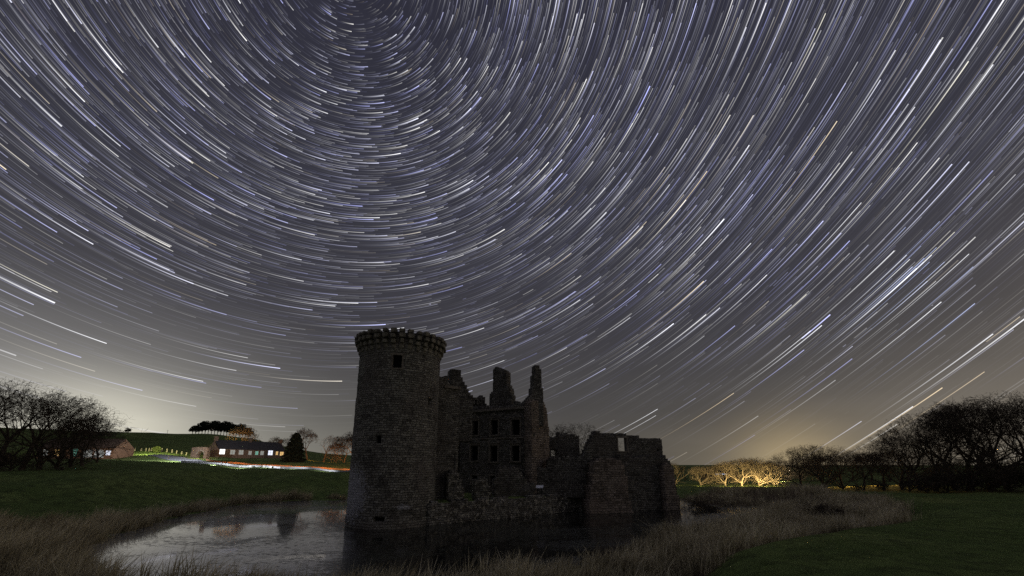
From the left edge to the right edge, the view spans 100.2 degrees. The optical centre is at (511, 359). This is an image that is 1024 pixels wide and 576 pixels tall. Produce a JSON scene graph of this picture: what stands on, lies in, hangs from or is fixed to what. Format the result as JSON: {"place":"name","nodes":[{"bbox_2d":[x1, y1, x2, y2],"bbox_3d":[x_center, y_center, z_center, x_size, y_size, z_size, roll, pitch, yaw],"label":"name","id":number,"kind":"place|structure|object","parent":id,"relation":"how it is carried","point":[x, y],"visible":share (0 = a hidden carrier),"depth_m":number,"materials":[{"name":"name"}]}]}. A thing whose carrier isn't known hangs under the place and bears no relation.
{"place":"outdoors","nodes":[
{"label":"outdoors","id":0,"kind":"place"},
{"bbox_2d":[149,454,322,470],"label":"road","id":1,"kind":"structure","parent":0,"point":[165,456],"depth_m":110.62,"materials":[{"name":"grey asphalt"}]},
{"bbox_2d":[86,499,755,575],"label":"water","id":2,"kind":"structure","parent":0,"point":[303,534],"depth_m":31.82,"materials":[{"name":"grey liquid"}]},
{"bbox_2d":[434,493,544,502],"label":"courtyard ground","id":3,"kind":"structure","parent":0,"point":[468,496],"depth_m":46.73,"materials":[{"name":"green plant"}]},
{"bbox_2d":[444,470,463,499],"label":"ruined pier","id":4,"kind":"structure","parent":3,"relation":"on","point":[453,488],"depth_m":44.12,"materials":[{"name":"stone"}]},
{"bbox_2d":[471,477,490,497],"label":"ruined pier","id":5,"kind":"structure","parent":3,"relation":"on","point":[481,488],"depth_m":46.29,"materials":[{"name":"stone"}]},
{"bbox_2d":[426,493,577,525],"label":"retaining wall","id":6,"kind":"structure","parent":3,"relation":"on","point":[466,510],"depth_m":43.94,"materials":[{"name":"stone"}]},
{"bbox_2d":[536,485,543,494],"bbox_3d":[3.126,14.754,48.058,0.900,1.230,0.460,0,-14,0],"label":"information panel","id":7,"kind":"object","parent":6,"relation":"on","point":[539,486],"visible":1,"depth_m":48.11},
{"bbox_2d":[345,327,679,529],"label":"ruined castle","id":8,"kind":"structure","parent":3,"relation":"on","point":[421,427],"depth_m":46.46,"materials":[{"name":"stone"}]},
{"bbox_2d":[492,465,535,496],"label":"ruined wall","id":9,"kind":"structure","parent":3,"relation":"on","point":[511,481],"depth_m":48.53,"materials":[{"name":"stone"}]},
{"bbox_2d":[0,428,1023,575],"bbox_3d":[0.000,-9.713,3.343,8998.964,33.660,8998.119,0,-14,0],"label":"ground","id":10,"kind":"structure","parent":0,"point":[145,480],"depth_m":46.60,"materials":[{"name":"green plant"}]},
{"bbox_2d":[0,447,41,470],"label":"shrub","id":11,"kind":"object","parent":10,"relation":"on","point":[10,459],"visible":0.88,"depth_m":59.03,"materials":[{"name":"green plant"}]},
{"bbox_2d":[0,436,57,470],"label":"shrub","id":12,"kind":"object","parent":10,"relation":"on","point":[10,454],"visible":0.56,"depth_m":60.31,"materials":[{"name":"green plant"}]},
{"bbox_2d":[0,384,61,448],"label":"bare tree","id":13,"kind":"object","parent":10,"relation":"on","point":[12,405],"visible":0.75,"depth_m":63.11,"materials":[{"name":"brown plant"}]},
{"bbox_2d":[12,458,52,470],"bbox_3d":[-67.259,14.770,60.238,3.908,1.878,3.929,4,-14,-17],"label":"shrub","id":14,"kind":"object","parent":10,"relation":"on","point":[32,465],"visible":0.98,"depth_m":60.22,"materials":[{"name":"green plant"}]},
{"bbox_2d":[0,377,86,470],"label":"bare tree","id":15,"kind":"object","parent":10,"relation":"on","point":[25,424],"visible":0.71,"depth_m":64.13,"materials":[{"name":"brown plant"}]},
{"bbox_2d":[0,393,121,471],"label":"bare tree","id":16,"kind":"object","parent":10,"relation":"on","point":[40,415],"visible":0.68,"depth_m":64.06,"materials":[{"name":"brown plant"}]},
{"bbox_2d":[13,391,111,469],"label":"bare tree","id":17,"kind":"object","parent":10,"relation":"on","point":[85,411],"visible":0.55,"depth_m":67.98,"materials":[{"name":"brown plant"}]},
{"bbox_2d":[44,424,104,465],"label":"bare tree","id":18,"kind":"object","parent":10,"relation":"on","point":[82,459],"visible":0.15,"depth_m":74.62,"materials":[{"name":"brown plant"}]},
{"bbox_2d":[0,400,149,470],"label":"bare tree","id":19,"kind":"object","parent":10,"relation":"on","point":[60,457],"visible":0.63,"depth_m":67.54,"materials":[{"name":"brown plant"}]},
{"bbox_2d":[27,411,131,467],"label":"bare tree","id":20,"kind":"object","parent":10,"relation":"on","point":[72,461],"visible":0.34,"depth_m":69.76,"materials":[{"name":"brown plant"}]},
{"bbox_2d":[36,438,133,458],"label":"visitor building","id":21,"kind":"structure","parent":10,"relation":"on","point":[122,453],"depth_m":111.01,"materials":[{"name":"brick"}]},
{"bbox_2d":[43,429,126,462],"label":"bare tree","id":22,"kind":"object","parent":10,"relation":"on","point":[91,446],"visible":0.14,"depth_m":81.78,"materials":[{"name":"brown plant"}]},
{"bbox_2d":[152,446,161,452],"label":"bush","id":23,"kind":"object","parent":10,"relation":"on","point":[156,449],"visible":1,"depth_m":134.69,"materials":[{"name":"green plant"}]},
{"bbox_2d":[188,425,197,433],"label":"hilltop tree","id":24,"kind":"object","parent":10,"relation":"on","point":[193,428],"visible":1,"depth_m":368.15,"materials":[{"name":"green plant"}]},
{"bbox_2d":[190,447,210,458],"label":"stone gateway","id":25,"kind":"object","parent":10,"relation":"on","point":[196,452],"visible":0.96,"depth_m":118.87,"materials":[{"name":"brown stone"}]},
{"bbox_2d":[196,421,209,431],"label":"hilltop tree","id":26,"kind":"object","parent":10,"relation":"on","point":[198,424],"visible":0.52,"depth_m":374.07,"materials":[{"name":"green plant"}]},
{"bbox_2d":[200,422,205,431],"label":"hilltop tree","id":27,"kind":"object","parent":10,"relation":"on","point":[203,427],"visible":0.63,"depth_m":371.35,"materials":[{"name":"green plant"}]},
{"bbox_2d":[204,422,214,431],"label":"hilltop tree","id":28,"kind":"object","parent":10,"relation":"on","point":[206,424],"visible":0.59,"depth_m":369.51,"materials":[{"name":"green plant"}]},
{"bbox_2d":[207,421,218,433],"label":"hilltop tree","id":29,"kind":"object","parent":10,"relation":"on","point":[212,425],"visible":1,"depth_m":369.55,"materials":[{"name":"green plant"}]},
{"bbox_2d":[219,422,224,434],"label":"hilltop tree","id":30,"kind":"object","parent":10,"relation":"on","point":[221,428],"visible":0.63,"depth_m":372.72,"materials":[{"name":"green plant"}]},
{"bbox_2d":[223,421,232,435],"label":"hilltop tree","id":31,"kind":"object","parent":10,"relation":"on","point":[226,424],"visible":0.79,"depth_m":370.89,"materials":[{"name":"green plant"}]},
{"bbox_2d":[227,424,238,433],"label":"hilltop tree","id":32,"kind":"object","parent":10,"relation":"on","point":[233,426],"visible":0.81,"depth_m":367.52,"materials":[{"name":"green plant"}]},
{"bbox_2d":[228,424,260,440],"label":"bare tree","id":33,"kind":"object","parent":10,"relation":"on","point":[252,435],"visible":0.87,"depth_m":148.46,"materials":[{"name":"brown plant"}]},
{"bbox_2d":[209,436,284,457],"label":"cottage","id":34,"kind":"structure","parent":10,"relation":"on","point":[249,448],"depth_m":136.66,"materials":[{"name":"stone"}]},
{"bbox_2d":[219,449,225,454],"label":"window","id":35,"kind":"structure","parent":34,"relation":"in","point":[221,451],"depth_m":130.16,"materials":[{"name":"grey glass"}]},
{"bbox_2d":[181,461,349,471],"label":"kerb wall","id":36,"kind":"structure","parent":10,"relation":"on","point":[234,465],"depth_m":99.14,"materials":[{"name":"grey stone"}]},
{"bbox_2d":[269,437,285,444],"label":"bare tree","id":37,"kind":"object","parent":10,"relation":"on","point":[274,439],"visible":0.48,"depth_m":173.29,"materials":[{"name":"brown plant"}]},
{"bbox_2d":[206,459,349,469],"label":"brick wall","id":38,"kind":"structure","parent":10,"relation":"on","point":[274,465],"depth_m":105.87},
{"bbox_2d":[280,432,306,461],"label":"conifer","id":39,"kind":"object","parent":10,"relation":"on","point":[294,450],"visible":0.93,"depth_m":124.00,"materials":[{"name":"green plant"}]},
{"bbox_2d":[288,427,318,458],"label":"bare tree","id":40,"kind":"object","parent":10,"relation":"on","point":[310,434],"visible":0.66,"depth_m":153.29,"materials":[{"name":"brown plant"}]},
{"bbox_2d":[321,436,346,461],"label":"bare tree","id":41,"kind":"object","parent":10,"relation":"on","point":[333,439],"visible":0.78,"depth_m":152.12,"materials":[{"name":"brown plant"}]},
{"bbox_2d":[326,442,345,461],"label":"bare tree","id":42,"kind":"object","parent":10,"relation":"on","point":[337,451],"visible":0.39,"depth_m":160.31,"materials":[{"name":"brown plant"}]},
{"bbox_2d":[324,438,351,462],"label":"bare tree","id":43,"kind":"object","parent":10,"relation":"on","point":[339,450],"visible":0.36,"depth_m":150.96,"materials":[{"name":"brown plant"}]},
{"bbox_2d":[334,432,352,452],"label":"bare tree","id":44,"kind":"object","parent":10,"relation":"on","point":[347,439],"visible":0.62,"depth_m":145.64,"materials":[{"name":"brown plant"}]},
{"bbox_2d":[0,482,925,575],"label":"reeds","id":45,"kind":"object","parent":10,"relation":"on","point":[54,545],"visible":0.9,"depth_m":24.73,"materials":[{"name":"brown plant"}]},
{"bbox_2d":[549,422,622,455],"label":"bare tree","id":46,"kind":"object","parent":10,"relation":"on","point":[562,432],"visible":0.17,"depth_m":72.41,"materials":[{"name":"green plant"}]},
{"bbox_2d":[670,462,690,482],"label":"bare tree","id":47,"kind":"object","parent":10,"relation":"on","point":[673,464],"visible":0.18,"depth_m":91.26,"materials":[{"name":"brown plant"}]},
{"bbox_2d":[673,466,694,480],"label":"bare tree","id":48,"kind":"object","parent":10,"relation":"on","point":[679,469],"visible":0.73,"depth_m":126.01,"materials":[{"name":"brown plant"}]},
{"bbox_2d":[688,465,719,479],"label":"bare tree","id":49,"kind":"object","parent":10,"relation":"on","point":[705,477],"visible":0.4,"depth_m":127.14,"materials":[{"name":"brown plant"}]},
{"bbox_2d":[688,465,721,484],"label":"bare tree","id":50,"kind":"object","parent":10,"relation":"on","point":[701,471],"visible":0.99,"depth_m":91.63,"materials":[{"name":"brown plant"}]},
{"bbox_2d":[680,496,738,512],"bbox_3d":[24.414,18.128,52.154,7.334,3.101,7.293,-7,-15,26],"label":"shrub","id":51,"kind":"object","parent":10,"relation":"on","point":[695,500],"visible":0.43,"depth_m":51.59,"materials":[{"name":"brown plant"}]},
{"bbox_2d":[671,489,753,513],"bbox_3d":[23.993,18.556,53.541,11.159,4.394,11.645,-5,-15,18],"label":"shrub","id":52,"kind":"object","parent":10,"relation":"on","point":[701,504],"visible":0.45,"depth_m":53.34,"materials":[{"name":"brown plant"}]},
{"bbox_2d":[701,461,741,485],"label":"bare tree","id":53,"kind":"object","parent":10,"relation":"on","point":[730,466],"visible":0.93,"depth_m":91.50,"materials":[{"name":"brown plant"}]},
{"bbox_2d":[713,463,733,480],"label":"bare tree","id":54,"kind":"object","parent":10,"relation":"on","point":[721,471],"visible":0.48,"depth_m":123.41,"materials":[{"name":"brown plant"}]},
{"bbox_2d":[719,456,768,485],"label":"bare tree","id":55,"kind":"object","parent":10,"relation":"on","point":[748,465],"visible":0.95,"depth_m":89.73,"materials":[{"name":"brown plant"}]},
{"bbox_2d":[726,460,766,478],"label":"bare tree","id":56,"kind":"object","parent":10,"relation":"on","point":[732,462],"visible":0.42,"depth_m":120.39,"materials":[{"name":"brown plant"}]},
{"bbox_2d":[733,461,781,479],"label":"bare tree","id":57,"kind":"object","parent":10,"relation":"on","point":[760,471],"visible":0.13,"depth_m":120.89,"materials":[{"name":"brown plant"}]},
{"bbox_2d":[739,456,788,485],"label":"bare tree","id":58,"kind":"object","parent":10,"relation":"on","point":[754,471],"visible":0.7,"depth_m":90.73,"materials":[{"name":"brown plant"}]},
{"bbox_2d":[751,463,794,485],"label":"bare tree","id":59,"kind":"object","parent":10,"relation":"on","point":[768,473],"visible":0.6,"depth_m":89.82,"materials":[{"name":"brown plant"}]},
{"bbox_2d":[773,459,814,480],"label":"bare tree","id":60,"kind":"object","parent":10,"relation":"on","point":[789,470],"visible":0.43,"depth_m":114.39,"materials":[{"name":"brown plant"}]},
{"bbox_2d":[766,448,832,486],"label":"bare tree","id":61,"kind":"object","parent":10,"relation":"on","point":[778,458],"visible":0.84,"depth_m":73.42,"materials":[{"name":"brown plant"}]},
{"bbox_2d":[775,458,832,479],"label":"bare tree","id":62,"kind":"object","parent":10,"relation":"on","point":[796,469],"visible":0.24,"depth_m":113.06,"materials":[{"name":"brown plant"}]},
{"bbox_2d":[774,493,868,516],"bbox_3d":[27.856,13.573,38.733,7.110,2.670,8.450,-10,-17,35],"label":"shrub","id":63,"kind":"object","parent":10,"relation":"on","point":[821,509],"visible":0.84,"depth_m":38.39,"materials":[{"name":"brown plant"}]},
{"bbox_2d":[794,455,858,479],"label":"bare tree","id":64,"kind":"object","parent":10,"relation":"on","point":[829,469],"visible":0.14,"depth_m":111.84,"materials":[{"name":"brown plant"}]},
{"bbox_2d":[782,442,872,490],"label":"bare tree","id":65,"kind":"object","parent":10,"relation":"on","point":[821,480],"visible":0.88,"depth_m":71.90,"materials":[{"name":"brown plant"}]},
{"bbox_2d":[815,453,841,480],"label":"bare tree","id":66,"kind":"object","parent":10,"relation":"on","point":[822,464],"visible":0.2,"depth_m":112.04,"materials":[{"name":"brown plant"}]},
{"bbox_2d":[789,447,878,488],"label":"bare tree","id":67,"kind":"object","parent":10,"relation":"on","point":[842,486],"visible":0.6,"depth_m":75.39,"materials":[{"name":"brown plant"}]},
{"bbox_2d":[844,481,870,491],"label":"shrub","id":68,"kind":"object","parent":10,"relation":"on","point":[856,487],"visible":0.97,"depth_m":63.16,"materials":[{"name":"brown plant"}]},
{"bbox_2d":[824,455,900,481],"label":"bare tree","id":69,"kind":"object","parent":10,"relation":"on","point":[861,470],"visible":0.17,"depth_m":109.69,"materials":[{"name":"brown plant"}]},
{"bbox_2d":[850,451,889,480],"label":"bare tree","id":70,"kind":"object","parent":10,"relation":"on","point":[869,461],"visible":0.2,"depth_m":107.13,"materials":[{"name":"brown plant"}]},
{"bbox_2d":[847,452,894,489],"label":"bare tree","id":71,"kind":"object","parent":10,"relation":"on","point":[871,467],"visible":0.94,"depth_m":67.56,"materials":[{"name":"brown plant"}]},
{"bbox_2d":[838,443,914,489],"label":"bare tree","id":72,"kind":"object","parent":10,"relation":"on","point":[863,462],"visible":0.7,"depth_m":70.04,"materials":[{"name":"brown plant"}]},
{"bbox_2d":[842,451,914,480],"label":"bare tree","id":73,"kind":"object","parent":10,"relation":"on","point":[878,467],"visible":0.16,"depth_m":107.12,"materials":[{"name":"brown plant"}]},
{"bbox_2d":[864,477,895,490],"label":"shrub","id":74,"kind":"object","parent":10,"relation":"on","point":[879,485],"visible":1,"depth_m":62.61,"materials":[{"name":"brown plant"}]},
{"bbox_2d":[886,471,939,491],"bbox_3d":[56.014,17.209,60.624,6.653,3.198,6.690,8,-16,-30],"label":"shrub","id":75,"kind":"object","parent":10,"relation":"on","point":[905,482],"visible":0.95,"depth_m":60.05,"materials":[{"name":"brown plant"}]},
{"bbox_2d":[852,434,977,489],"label":"bare tree","id":76,"kind":"object","parent":10,"relation":"on","point":[910,450],"visible":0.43,"depth_m":66.76,"materials":[{"name":"brown plant"}]},
{"bbox_2d":[872,451,961,479],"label":"bare tree","id":77,"kind":"object","parent":10,"relation":"on","point":[915,464],"visible":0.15,"depth_m":105.77,"materials":[{"name":"brown plant"}]},
{"bbox_2d":[886,465,975,492],"bbox_3d":[57.399,16.923,59.003,8.903,4.573,9.291,8,-16,-31],"label":"shrub","id":78,"kind":"object","parent":10,"relation":"on","point":[933,483],"visible":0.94,"depth_m":58.27,"materials":[{"name":"brown plant"}]},
{"bbox_2d":[861,423,1004,490],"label":"bare tree","id":79,"kind":"object","parent":10,"relation":"on","point":[895,451],"visible":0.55,"depth_m":66.60,"materials":[{"name":"brown plant"}]},
{"bbox_2d":[896,416,999,492],"bbox_3d":[61.861,13.929,61.165,10.553,11.928,10.167,6,-15,-22],"label":"bare tree","id":80,"kind":"object","parent":10,"relation":"on","point":[944,434],"visible":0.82,"depth_m":60.86,"materials":[{"name":"brown plant"}]},
{"bbox_2d":[878,405,1023,490],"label":"bare tree","id":81,"kind":"object","parent":10,"relation":"on","point":[925,416],"visible":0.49,"depth_m":64.22,"materials":[{"name":"brown plant"}]},
{"bbox_2d":[901,465,1003,492],"bbox_3d":[60.275,16.625,59.338,10.509,4.621,8.843,-4,-14,14],"label":"shrub","id":82,"kind":"object","parent":10,"relation":"on","point":[947,490],"visible":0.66,"depth_m":58.36,"materials":[{"name":"brown plant"}]},
{"bbox_2d":[909,397,1019,489],"bbox_3d":[69.577,13.102,64.927,13.349,15.088,12.861,7,-15,-25],"label":"bare tree","id":83,"kind":"object","parent":10,"relation":"on","point":[937,406],"visible":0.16,"depth_m":64.17,"materials":[{"name":"brown plant"}]},
{"bbox_2d":[906,399,1023,489],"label":"bare tree","id":84,"kind":"object","parent":10,"relation":"on","point":[967,431],"visible":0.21,"depth_m":62.62,"materials":[{"name":"brown plant"}]},
{"bbox_2d":[914,397,1023,490],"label":"bare tree","id":85,"kind":"object","parent":10,"relation":"on","point":[977,409],"visible":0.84,"depth_m":58.78,"materials":[{"name":"brown plant"}]},
{"bbox_2d":[914,390,1023,484],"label":"bare tree","id":86,"kind":"object","parent":10,"relation":"on","point":[1004,432],"visible":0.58,"depth_m":59.47,"materials":[{"name":"brown plant"}]},
{"bbox_2d":[919,459,1018,491],"bbox_3d":[61.136,15.666,58.034,9.617,4.597,9.564,2,-14,-9],"label":"shrub","id":87,"kind":"object","parent":10,"relation":"on","point":[972,478],"visible":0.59,"depth_m":57.52,"materials":[{"name":"brown plant"}]},
{"bbox_2d":[935,456,1023,492],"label":"shrub","id":88,"kind":"object","parent":10,"relation":"on","point":[983,472],"visible":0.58,"depth_m":56.33,"materials":[{"name":"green plant"}]},
{"bbox_2d":[952,454,1023,493],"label":"shrub","id":89,"kind":"object","parent":10,"relation":"on","point":[1012,478],"visible":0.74,"depth_m":55.41,"materials":[{"name":"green plant"}]},
{"bbox_2d":[974,454,1023,487],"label":"shrub","id":90,"kind":"object","parent":10,"relation":"on","point":[1008,466],"visible":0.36,"depth_m":57.23,"materials":[{"name":"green plant"}]},
{"bbox_2d":[985,393,1023,450],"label":"bare tree","id":91,"kind":"object","parent":10,"relation":"on","point":[1019,407],"visible":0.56,"depth_m":58.22,"materials":[{"name":"brown plant"}]},
{"bbox_2d":[0,0,1023,464],"label":"sky","id":92,"kind":"structure","parent":0,"point":[719,231],"materials":[{"name":"grey"}]},
{"bbox_2d":[700,469,737,478],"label":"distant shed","id":93,"kind":"structure","parent":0,"point":[723,474],"depth_m":135.24,"materials":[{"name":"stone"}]},
{"bbox_2d":[742,501,1023,575],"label":"grass","id":94,"kind":"structure","parent":0,"point":[898,556],"depth_m":19.04,"materials":[{"name":"plant"}]}
]}

